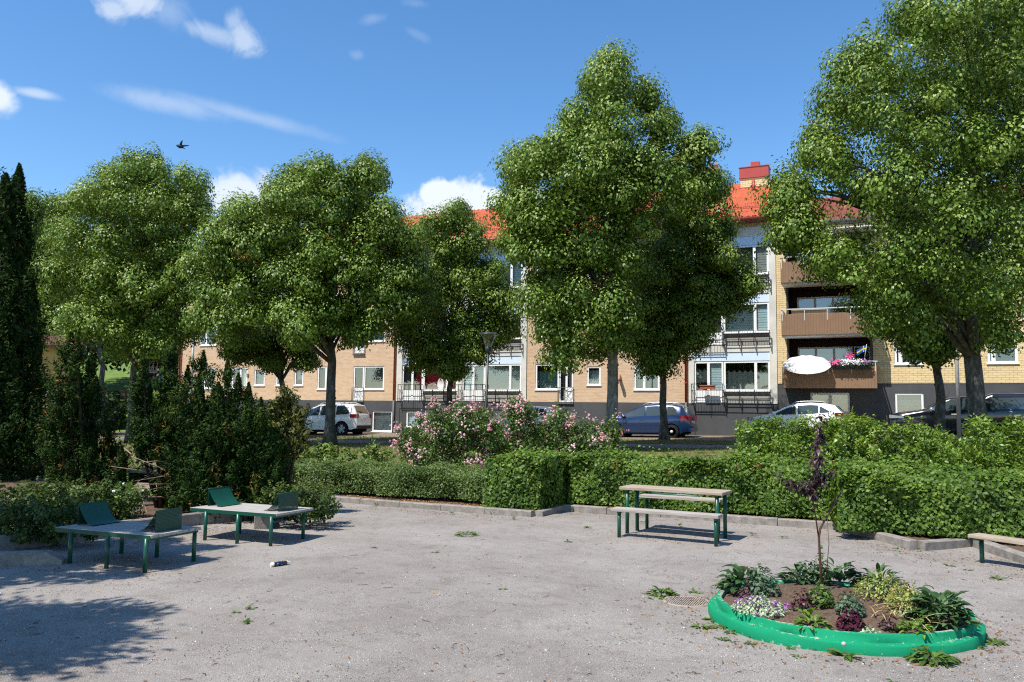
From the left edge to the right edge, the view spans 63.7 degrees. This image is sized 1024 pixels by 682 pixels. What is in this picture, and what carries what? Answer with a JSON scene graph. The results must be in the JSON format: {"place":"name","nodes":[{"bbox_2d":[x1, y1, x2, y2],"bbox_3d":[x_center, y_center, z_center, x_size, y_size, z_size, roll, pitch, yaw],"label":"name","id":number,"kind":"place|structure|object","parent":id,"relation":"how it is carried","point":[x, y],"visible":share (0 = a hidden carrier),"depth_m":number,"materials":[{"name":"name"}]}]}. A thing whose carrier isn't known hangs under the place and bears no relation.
{"place":"outdoors","nodes":[
{"label":"outdoors","id":0,"kind":"place"},
{"bbox_2d":[79,359,175,430],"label":"hillside","id":1,"kind":"structure","parent":0,"point":[115,380],"depth_m":80.53,"materials":[{"name":"green plant"}]},
{"bbox_2d":[105,391,127,428],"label":"slope shrub","id":2,"kind":"object","parent":1,"relation":"on","point":[121,410],"visible":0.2,"depth_m":55.46,"materials":[{"name":"green plant"}]},
{"bbox_2d":[81,221,179,381],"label":"hillside tree","id":3,"kind":"object","parent":1,"relation":"on","point":[116,367],"visible":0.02,"depth_m":77.50,"materials":[{"name":"green plant"}]},
{"bbox_2d":[0,0,1023,354],"label":"sky","id":4,"kind":"structure","parent":0,"point":[436,87],"materials":[{"name":"blue"}]},
{"bbox_2d":[14,435,1015,494],"bbox_3d":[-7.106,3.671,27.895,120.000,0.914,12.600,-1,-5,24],"label":"lawn","id":5,"kind":"structure","parent":0,"point":[128,446],"depth_m":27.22,"materials":[{"name":"green plant"}]},
{"bbox_2d":[28,140,217,442],"bbox_3d":[-17.930,-2.689,37.748,8.604,14.596,9.786,2,-5,-19],"label":"linden tree","id":6,"kind":"object","parent":5,"relation":"on","point":[113,286],"visible":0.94,"depth_m":35.83,"materials":[{"name":"green plant"}]},
{"bbox_2d":[167,147,448,445],"bbox_3d":[-8.234,-2.149,33.295,11.191,12.687,8.232,-1,-5,24],"label":"linden tree","id":7,"kind":"object","parent":5,"relation":"on","point":[297,299],"visible":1,"depth_m":31.47,"materials":[{"name":"green plant"}]},
{"bbox_2d":[358,434,395,465],"bbox_3d":[-3.199,2.804,19.304,0.897,1.248,0.757,-1,-5,24],"label":"nettle patch","id":8,"kind":"object","parent":5,"relation":"on","point":[375,452],"visible":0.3,"depth_m":19.31,"materials":[{"name":"green plant"}]},
{"bbox_2d":[389,397,512,468],"bbox_3d":[-1.597,2.454,20.804,3.032,2.068,2.910,1,-5,-7],"label":"rose bush","id":9,"kind":"object","parent":5,"relation":"on","point":[467,426],"visible":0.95,"depth_m":20.21,"materials":[{"name":"green plant"}]},
{"bbox_2d":[479,332,498,443],"bbox_3d":[-0.951,1.812,30.933,0.770,4.298,0.770,0,-5,24],"label":"street lamp","id":10,"kind":"object","parent":5,"relation":"on","point":[488,348],"visible":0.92,"depth_m":30.94,"materials":[{"name":"grey"}]},
{"bbox_2d":[478,393,629,457],"bbox_3d":[1.138,2.441,21.442,3.979,2.175,2.786,0,-5,3],"label":"rose bush","id":11,"kind":"object","parent":5,"relation":"on","point":[534,432],"visible":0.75,"depth_m":20.82,"materials":[{"name":"green plant"}]},
{"bbox_2d":[481,35,732,449],"bbox_3d":[3.176,-3.567,28.550,8.620,14.665,7.883,2,-5,-17],"label":"linden tree","id":12,"kind":"object","parent":5,"relation":"on","point":[604,156],"visible":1,"depth_m":26.63,"materials":[{"name":"green plant"}]},
{"bbox_2d":[731,414,813,464],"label":"privet shrub","id":13,"kind":"object","parent":5,"relation":"on","point":[776,436],"visible":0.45,"depth_m":16.67,"materials":[{"name":"green plant"}]},
{"bbox_2d":[791,406,881,464],"bbox_3d":[6.637,2.446,17.000,1.970,2.230,2.408,-1,-5,24],"label":"privet shrub","id":14,"kind":"object","parent":5,"relation":"on","point":[837,442],"visible":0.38,"depth_m":16.69,"materials":[{"name":"green plant"}]},
{"bbox_2d":[744,0,1023,454],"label":"linden tree","id":15,"kind":"object","parent":5,"relation":"on","point":[972,280],"visible":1,"depth_m":22.20,"materials":[{"name":"green plant"}]},
{"bbox_2d":[853,414,940,464],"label":"privet shrub","id":16,"kind":"object","parent":5,"relation":"on","point":[890,441],"visible":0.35,"depth_m":16.78,"materials":[{"name":"green plant"}]},
{"bbox_2d":[908,423,1001,471],"bbox_3d":[9.051,2.635,16.947,2.638,1.864,1.939,1,-5,-4],"label":"privet shrub","id":17,"kind":"object","parent":5,"relation":"on","point":[950,449],"visible":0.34,"depth_m":16.54,"materials":[{"name":"green plant"}]},
{"bbox_2d":[959,409,1023,474],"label":"privet shrub","id":18,"kind":"object","parent":5,"relation":"on","point":[1015,445],"visible":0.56,"depth_m":16.76,"materials":[{"name":"green plant"}]},
{"bbox_2d":[9,431,1021,500],"bbox_3d":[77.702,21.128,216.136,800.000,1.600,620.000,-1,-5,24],"label":"ground","id":19,"kind":"structure","parent":0,"point":[650,437],"depth_m":37.86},
{"bbox_2d":[0,163,60,481],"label":"columnar conifer","id":20,"kind":"object","parent":19,"relation":"on","point":[21,400],"visible":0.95,"depth_m":20.36,"materials":[{"name":"green plant"}]},
{"bbox_2d":[15,328,85,412],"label":"yellow house","id":21,"kind":"structure","parent":19,"relation":"on","point":[51,355],"depth_m":57.98,"materials":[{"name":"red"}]},
{"bbox_2d":[0,479,206,529],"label":"shrub bed","id":22,"kind":"object","parent":19,"relation":"on","point":[151,509],"visible":0.17,"depth_m":15.24,"materials":[{"name":"soil"}]},
{"bbox_2d":[0,491,114,547],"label":"shrub","id":23,"kind":"object","parent":22,"relation":"on","point":[42,517],"visible":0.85,"depth_m":11.07,"materials":[{"name":"green plant"}]},
{"bbox_2d":[0,469,127,520],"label":"shrub","id":24,"kind":"object","parent":22,"relation":"on","point":[76,490],"visible":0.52,"depth_m":12.93,"materials":[{"name":"green plant"}]},
{"bbox_2d":[32,331,139,505],"bbox_3d":[-7.926,1.709,15.604,2.471,3.759,1.650,-1,-5,24],"label":"yew bush","id":25,"kind":"object","parent":22,"relation":"on","point":[79,434],"visible":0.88,"depth_m":15.39,"materials":[{"name":"green plant"}]},
{"bbox_2d":[91,469,156,519],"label":"white rose shrub","id":26,"kind":"object","parent":22,"relation":"on","point":[126,510],"visible":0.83,"depth_m":13.37,"materials":[{"name":"green plant"}]},
{"bbox_2d":[111,448,179,511],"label":"bare branch","id":27,"kind":"object","parent":22,"relation":"on","point":[153,472],"visible":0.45,"depth_m":14.56,"materials":[{"name":"brown wood"}]},
{"bbox_2d":[125,341,191,507],"bbox_3d":[-6.284,1.514,14.941,1.243,3.052,1.354,-1,-5,24],"label":"yew bush","id":28,"kind":"object","parent":22,"relation":"on","point":[159,426],"visible":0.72,"depth_m":14.76,"materials":[{"name":"green plant"}]},
{"bbox_2d":[148,349,295,521],"bbox_3d":[-5.110,1.831,14.489,2.694,3.430,2.129,1,-5,-2],"label":"yew bush","id":29,"kind":"object","parent":22,"relation":"on","point":[242,451],"visible":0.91,"depth_m":14.07,"materials":[{"name":"green plant"}]},
{"bbox_2d":[254,382,313,483],"bbox_3d":[-4.287,1.931,15.286,1.001,2.331,1.536,3,-6,-28],"label":"young yew","id":30,"kind":"object","parent":22,"relation":"on","point":[284,417],"visible":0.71,"depth_m":14.96,"materials":[{"name":"green plant"}]},
{"bbox_2d":[215,320,325,388],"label":"linden tree","id":31,"kind":"object","parent":19,"relation":"on","point":[263,352],"visible":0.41,"depth_m":40.66,"materials":[{"name":"green plant"}]},
{"bbox_2d":[381,195,529,425],"bbox_3d":[-2.647,-1.085,37.459,6.674,11.030,5.912,1,-5,-8],"label":"linden tree","id":32,"kind":"object","parent":19,"relation":"on","point":[457,351],"visible":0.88,"depth_m":36.36,"materials":[{"name":"green plant"}]},
{"bbox_2d":[173,161,777,435],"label":"brick apartment building","id":33,"kind":"structure","parent":19,"relation":"on","point":[737,366],"depth_m":42.91,"materials":[{"name":"brick"}]},
{"bbox_2d":[316,366,327,389],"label":"window","id":34,"kind":"structure","parent":33,"relation":"in","point":[322,381],"depth_m":49.00,"materials":[{"name":"white paint"}]},
{"bbox_2d":[362,366,383,389],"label":"window","id":35,"kind":"structure","parent":33,"relation":"in","point":[374,376],"depth_m":47.49,"materials":[{"name":"glass"}]},
{"bbox_2d":[371,411,391,432],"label":"window","id":36,"kind":"structure","parent":33,"relation":"in","point":[383,419],"depth_m":47.00,"materials":[{"name":"white glass"}]},
{"bbox_2d":[402,365,422,400],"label":"balcony door","id":37,"kind":"structure","parent":33,"relation":"in","point":[408,378],"depth_m":46.35,"materials":[{"name":"white paint"}]},
{"bbox_2d":[422,369,456,390],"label":"window","id":38,"kind":"structure","parent":33,"relation":"in","point":[432,381],"depth_m":45.91,"materials":[{"name":"glass"}]},
{"bbox_2d":[462,365,484,400],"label":"balcony door","id":39,"kind":"structure","parent":33,"relation":"in","point":[479,378],"depth_m":44.73,"materials":[{"name":"white paint"}]},
{"bbox_2d":[484,364,520,390],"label":"window","id":40,"kind":"structure","parent":33,"relation":"in","point":[500,376],"depth_m":44.09,"materials":[{"name":"glass"}]},
{"bbox_2d":[503,261,521,287],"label":"window","id":41,"kind":"structure","parent":33,"relation":"in","point":[513,273],"depth_m":44.32,"materials":[{"name":"white glass"}]},
{"bbox_2d":[534,364,559,390],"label":"window","id":42,"kind":"structure","parent":33,"relation":"in","point":[543,383],"depth_m":43.16,"materials":[{"name":"glass"}]},
{"bbox_2d":[559,365,572,401],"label":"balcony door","id":43,"kind":"structure","parent":33,"relation":"in","point":[565,381],"depth_m":42.64,"materials":[{"name":"white paint"}]},
{"bbox_2d":[586,366,600,385],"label":"window","id":44,"kind":"structure","parent":33,"relation":"in","point":[595,376],"depth_m":42.08,"materials":[{"name":"glass"}]},
{"bbox_2d":[633,363,659,390],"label":"window","id":45,"kind":"structure","parent":33,"relation":"in","point":[653,384],"depth_m":40.89,"materials":[{"name":"glass"}]},
{"bbox_2d":[694,361,723,402],"bbox_3d":[9.481,1.990,39.629,1.390,2.000,0.220,-1,-5,24],"label":"balcony door","id":46,"kind":"structure","parent":33,"relation":"in","point":[714,374],"depth_m":39.56,"materials":[{"name":"white paint"}]},
{"bbox_2d":[722,302,768,333],"bbox_3d":[11.105,-1.085,39.086,2.200,1.445,0.210,-1,-5,24],"label":"window","id":47,"kind":"structure","parent":33,"relation":"in","point":[759,320],"depth_m":39.04,"materials":[{"name":"glass"}]},
{"bbox_2d":[723,361,769,391],"bbox_3d":[11.088,1.669,38.889,2.200,1.445,0.298,-1,-5,24],"label":"window","id":48,"kind":"structure","parent":33,"relation":"in","point":[734,381],"depth_m":38.93,"materials":[{"name":"glass"}]},
{"bbox_2d":[731,244,768,274],"bbox_3d":[11.141,-3.834,39.323,2.200,1.445,0.210,-1,-5,24],"label":"window","id":49,"kind":"structure","parent":33,"relation":"in","point":[761,252],"depth_m":39.16,"materials":[{"name":"white glass"}]},
{"bbox_2d":[0,502,1023,681],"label":"gravel yard","id":50,"kind":"structure","parent":19,"relation":"on","point":[321,540],"depth_m":8.18,"materials":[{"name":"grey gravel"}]},
{"bbox_2d":[0,550,66,565],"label":"kerb stone","id":51,"kind":"object","parent":50,"relation":"on","point":[30,557],"visible":0.75,"depth_m":9.85,"materials":[{"name":"grey stone"}]},
{"bbox_2d":[0,512,253,550],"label":"bed edging","id":52,"kind":"object","parent":50,"relation":"on","point":[188,519],"visible":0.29,"depth_m":12.43,"materials":[{"name":"concrete"}]},
{"bbox_2d":[55,501,200,572],"bbox_3d":[-4.762,2.397,10.196,1.547,0.710,0.843,-1,-5,22],"label":"sun lounger","id":53,"kind":"object","parent":50,"relation":"on","point":[100,519],"visible":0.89,"depth_m":10.05,"materials":[{"name":"green wood"}]},
{"bbox_2d":[190,486,312,545],"bbox_3d":[-3.851,2.566,12.156,1.572,0.734,0.888,-1,-5,23],"label":"sun lounger","id":54,"kind":"object","parent":50,"relation":"on","point":[222,500],"visible":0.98,"depth_m":11.99,"materials":[{"name":"green wood"}]},
{"bbox_2d":[252,476,342,524],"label":"shrub","id":55,"kind":"object","parent":50,"relation":"on","point":[321,506],"visible":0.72,"depth_m":13.10,"materials":[{"name":"green plant"}]},
{"bbox_2d":[0,504,1023,681],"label":"dead leaves","id":56,"kind":"object","parent":50,"relation":"on","point":[618,583],"visible":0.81,"depth_m":8.29,"materials":[{"name":"brown plant"}]},
{"bbox_2d":[26,526,1017,679],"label":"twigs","id":57,"kind":"object","parent":50,"relation":"on","point":[454,643],"visible":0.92,"depth_m":7.08,"materials":[{"name":"brown wood"}]},
{"bbox_2d":[645,585,679,597],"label":"weed","id":58,"kind":"object","parent":50,"relation":"on","point":[668,590],"visible":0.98,"depth_m":8.64,"materials":[{"name":"green plant"}]},
{"bbox_2d":[611,507,722,546],"bbox_3d":[2.307,2.796,12.397,1.660,0.475,0.265,-2,-6,28],"label":"bench","id":59,"kind":"object","parent":50,"relation":"on","point":[716,517],"visible":0.86,"depth_m":12.31,"materials":[{"name":"brown wood"}]},
{"bbox_2d":[325,495,1023,563],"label":"kerb","id":60,"kind":"structure","parent":50,"relation":"on","point":[1000,550],"depth_m":14.46,"materials":[{"name":"concrete"}]},
{"bbox_2d":[619,484,731,541],"bbox_3d":[2.559,2.700,12.938,1.656,0.766,0.542,-2,-6,30],"label":"picnic table","id":61,"kind":"object","parent":50,"relation":"on","point":[717,493],"visible":0.8,"depth_m":12.84,"materials":[{"name":"brown wood"}]},
{"bbox_2d":[639,492,722,533],"bbox_3d":[2.777,2.829,13.512,1.353,0.614,0.330,-2,-6,28],"label":"backless bench","id":62,"kind":"object","parent":50,"relation":"on","point":[674,496],"visible":0.8,"depth_m":13.54,"materials":[{"name":"brown wood"}]},
{"bbox_2d":[663,595,709,607],"bbox_3d":[1.776,2.651,8.362,0.480,0.034,0.480,-1,-5,24],"label":"drain cover","id":63,"kind":"object","parent":50,"relation":"on","point":[696,603],"visible":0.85,"depth_m":8.33,"materials":[{"name":"metal"}]},
{"bbox_2d":[708,579,985,656],"bbox_3d":[3.063,2.519,7.712,2.394,0.284,2.364,-1,-5,24],"label":"flower bed","id":64,"kind":"object","parent":50,"relation":"on","point":[781,630],"visible":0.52,"depth_m":6.95,"materials":[{"name":"green paint"}]},
{"bbox_2d":[710,564,764,594],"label":"lungwort","id":65,"kind":"object","parent":64,"relation":"on","point":[737,578],"visible":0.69,"depth_m":8.20,"materials":[{"name":"green plant"}]},
{"bbox_2d":[730,595,789,617],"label":"dead nettle","id":66,"kind":"object","parent":64,"relation":"on","point":[753,602],"visible":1,"depth_m":7.30,"materials":[{"name":"white plant"}]},
{"bbox_2d":[743,563,780,596],"bbox_3d":[2.392,2.297,7.929,0.378,0.318,0.385,-1,-5,24],"label":"columbine","id":67,"kind":"object","parent":64,"relation":"on","point":[770,586],"visible":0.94,"depth_m":7.86,"materials":[{"name":"green plant"}]},
{"bbox_2d":[774,562,819,584],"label":"lungwort","id":68,"kind":"object","parent":64,"relation":"on","point":[797,566],"visible":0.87,"depth_m":8.60,"materials":[{"name":"green plant"}]},
{"bbox_2d":[789,588,813,610],"bbox_3d":[2.584,2.301,7.338,0.233,0.198,0.222,-3,-6,39],"label":"heuchera","id":69,"kind":"object","parent":64,"relation":"on","point":[802,601],"visible":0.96,"depth_m":7.32,"materials":[{"name":"purple plant"}]},
{"bbox_2d":[774,414,842,587],"bbox_3d":[2.940,1.587,8.084,0.730,1.736,0.325,2,-5,-12],"label":"purple sapling","id":70,"kind":"object","parent":64,"relation":"on","point":[818,479],"visible":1,"depth_m":8.08,"materials":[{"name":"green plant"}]},
{"bbox_2d":[790,560,829,584],"bbox_3d":[3.130,2.434,8.666,0.418,0.263,0.414,-1,-5,24],"label":"columbine","id":71,"kind":"object","parent":64,"relation":"on","point":[804,566],"visible":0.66,"depth_m":8.60,"materials":[{"name":"green plant"}]},
{"bbox_2d":[790,607,831,631],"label":"lungwort","id":72,"kind":"object","parent":64,"relation":"on","point":[808,618],"visible":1,"depth_m":6.91,"materials":[{"name":"green plant"}]},
{"bbox_2d":[805,581,836,607],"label":"strawberry plant","id":73,"kind":"object","parent":64,"relation":"on","point":[822,595],"visible":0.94,"depth_m":7.36,"materials":[{"name":"green plant"}]},
{"bbox_2d":[809,557,868,587],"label":"lungwort","id":74,"kind":"object","parent":64,"relation":"on","point":[838,574],"visible":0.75,"depth_m":8.53,"materials":[{"name":"green plant"}]},
{"bbox_2d":[834,591,866,615],"bbox_3d":[2.937,2.281,7.161,0.272,0.211,0.274,-1,-5,24],"label":"columbine","id":75,"kind":"object","parent":64,"relation":"on","point":[848,602],"visible":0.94,"depth_m":7.13,"materials":[{"name":"green plant"}]},
{"bbox_2d":[836,607,865,631],"bbox_3d":[2.805,2.304,6.832,0.246,0.192,0.249,-1,-5,24],"label":"heuchera","id":76,"kind":"object","parent":64,"relation":"on","point":[857,623],"visible":1,"depth_m":6.79,"materials":[{"name":"purple plant"}]},
{"bbox_2d":[852,569,904,600],"bbox_3d":[3.436,2.276,7.697,0.517,0.284,0.518,-1,-5,24],"label":"loosestrife","id":77,"kind":"object","parent":64,"relation":"on","point":[883,596],"visible":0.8,"depth_m":7.66,"materials":[{"name":"yellow plant"}]},
{"bbox_2d":[853,562,909,589],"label":"lungwort","id":78,"kind":"object","parent":64,"relation":"on","point":[882,567],"visible":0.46,"depth_m":8.38,"materials":[{"name":"green plant"}]},
{"bbox_2d":[883,580,938,614],"bbox_3d":[3.541,2.268,7.314,0.455,0.284,0.464,-1,-5,24],"label":"loosestrife","id":79,"kind":"object","parent":64,"relation":"on","point":[906,594],"visible":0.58,"depth_m":7.29,"materials":[{"name":"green plant"}]},
{"bbox_2d":[890,615,934,639],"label":"lungwort","id":80,"kind":"object","parent":64,"relation":"on","point":[913,625],"visible":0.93,"depth_m":6.75,"materials":[{"name":"green plant"}]},
{"bbox_2d":[900,584,983,630],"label":"lungwort","id":81,"kind":"object","parent":64,"relation":"on","point":[946,601],"visible":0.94,"depth_m":6.99,"materials":[{"name":"green plant"}]},
{"bbox_2d":[902,644,962,667],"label":"weed","id":82,"kind":"object","parent":50,"relation":"on","point":[937,656],"visible":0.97,"depth_m":6.38,"materials":[{"name":"green plant"}]},
{"bbox_2d":[968,533,1023,562],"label":"park bench","id":83,"kind":"object","parent":50,"relation":"on","point":[980,537],"visible":0.87,"depth_m":10.69,"materials":[{"name":"brown wood"}]},
{"bbox_2d":[100,434,1004,446],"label":"grass verge","id":84,"kind":"object","parent":19,"relation":"on","point":[630,440],"depth_m":33.53,"materials":[{"name":"green plant"}]},
{"bbox_2d":[18,187,105,433],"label":"linden tree","id":85,"kind":"object","parent":84,"relation":"on","point":[48,309],"visible":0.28,"depth_m":44.81,"materials":[{"name":"green plant"}]},
{"bbox_2d":[295,490,1023,551],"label":"hedge bed","id":86,"kind":"object","parent":19,"relation":"on","point":[928,537],"visible":0.17,"depth_m":15.49,"materials":[{"name":"soil"}]},
{"bbox_2d":[301,438,359,462],"bbox_3d":[-4.319,2.864,19.322,1.488,1.187,0.754,-1,-5,24],"label":"nettle patch","id":87,"kind":"object","parent":86,"relation":"on","point":[328,450],"visible":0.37,"depth_m":19.29,"materials":[{"name":"green plant"}]},
{"bbox_2d":[291,447,513,502],"bbox_3d":[-2.744,2.806,17.752,5.968,1.098,1.554,-1,-5,24],"label":"hedge","id":88,"kind":"object","parent":86,"relation":"on","point":[436,480],"visible":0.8,"depth_m":17.11,"materials":[{"name":"green plant"}]},
{"bbox_2d":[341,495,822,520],"bbox_3d":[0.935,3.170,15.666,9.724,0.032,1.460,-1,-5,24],"label":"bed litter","id":89,"kind":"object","parent":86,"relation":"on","point":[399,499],"visible":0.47,"depth_m":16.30,"materials":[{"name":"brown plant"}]},
{"bbox_2d":[482,433,1023,541],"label":"clipped hedge","id":90,"kind":"object","parent":86,"relation":"on","point":[899,496],"visible":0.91,"depth_m":14.52,"materials":[{"name":"green plant"}]},
{"bbox_2d":[618,165,769,439],"bbox_3d":[7.046,-1.703,33.465,6.368,11.519,5.488,2,-5,-15],"label":"linden tree","id":91,"kind":"object","parent":19,"relation":"on","point":[704,296],"visible":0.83,"depth_m":32.33,"materials":[{"name":"green plant"}]},
{"bbox_2d":[776,180,1023,437],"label":"yellow apartment building","id":92,"kind":"structure","parent":19,"relation":"on","point":[889,382],"depth_m":36.61,"materials":[{"name":"brick"}]},
{"bbox_2d":[783,355,830,373],"bbox_3d":[13.023,1.285,36.401,1.990,1.409,1.773,-1,-5,19],"label":"parasol","id":93,"kind":"object","parent":92,"relation":"on","point":[808,364],"visible":1,"depth_m":36.01,"materials":[{"name":"white fabric"}]},
{"bbox_2d":[797,296,851,312],"bbox_3d":[14.695,-1.464,38.802,2.480,1.255,0.210,-1,-5,24],"label":"window","id":94,"kind":"structure","parent":92,"relation":"in","point":[805,302],"depth_m":38.92,"materials":[{"name":"blue glass"}]},
{"bbox_2d":[798,347,852,364],"bbox_3d":[14.664,0.912,38.598,2.480,1.255,0.210,-1,-5,24],"label":"window","id":95,"kind":"structure","parent":92,"relation":"in","point":[828,353],"depth_m":38.67,"materials":[{"name":"glass"}]},
{"bbox_2d":[810,393,849,412],"bbox_3d":[14.386,2.823,37.282,1.740,0.955,0.210,-1,-5,24],"label":"window","id":96,"kind":"structure","parent":92,"relation":"in","point":[841,400],"depth_m":37.26,"materials":[{"name":"glass"}]},
{"bbox_2d":[895,393,923,412],"bbox_3d":[17.333,2.757,35.960,1.200,0.975,0.210,-1,-5,24],"label":"window","id":97,"kind":"structure","parent":92,"relation":"in","point":[903,401],"depth_m":36.06,"materials":[{"name":"glass"}]},
{"bbox_2d":[986,339,1019,363],"bbox_3d":[20.621,0.331,34.680,1.200,1.295,0.210,-1,-5,24],"label":"window","id":98,"kind":"structure","parent":92,"relation":"in","point":[1004,359],"depth_m":34.67,"materials":[{"name":"white paint"}]},
{"bbox_2d":[858,223,1007,438],"bbox_3d":[14.832,-0.637,28.856,5.088,8.528,6.472,-1,-5,24],"label":"linden tree","id":99,"kind":"object","parent":19,"relation":"on","point":[936,360],"visible":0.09,"depth_m":27.81,"materials":[{"name":"green plant"}]},
{"bbox_2d":[955,350,961,438],"bbox_3d":[17.475,0.388,32.276,0.200,6.900,1.835,-1,-5,24],"label":"light pole","id":100,"kind":"object","parent":19,"relation":"on","point":[958,410],"visible":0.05,"depth_m":32.83,"materials":[{"name":"grey metal"}]},
{"bbox_2d":[100,437,1008,452],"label":"path","id":101,"kind":"structure","parent":0,"point":[622,444],"depth_m":31.07,"materials":[{"name":"grey asphalt"}]},
{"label":"road","id":102,"kind":"structure","parent":0,"visible":0},
{"bbox_2d":[305,399,371,434],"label":"estate car","id":103,"kind":"object","parent":102,"relation":"on","point":[353,418],"visible":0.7,"depth_m":44.48,"materials":[{"name":"white paint"}]},
{"bbox_2d":[491,406,566,434],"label":"hatchback car","id":104,"kind":"object","parent":102,"relation":"on","point":[541,409],"visible":0.1,"depth_m":40.38,"materials":[{"name":"white paint"}]},
{"bbox_2d":[602,402,697,437],"bbox_3d":[6.418,3.707,38.633,4.250,1.671,2.097,-2,-6,24],"label":"family car","id":105,"kind":"object","parent":102,"relation":"on","point":[645,419],"visible":0.76,"depth_m":37.76,"materials":[{"name":"blue paint"}]},
{"bbox_2d":[747,398,848,434],"bbox_3d":[12.582,3.399,36.269,4.170,1.824,2.117,-2,-6,24],"label":"crossover car","id":106,"kind":"object","parent":102,"relation":"on","point":[798,408],"visible":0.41,"depth_m":35.48,"materials":[{"name":"white paint"}]},
{"bbox_2d":[886,392,1023,439],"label":"car","id":107,"kind":"object","parent":102,"relation":"on","point":[999,406],"visible":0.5,"depth_m":32.85,"materials":[{"name":"black paint"}]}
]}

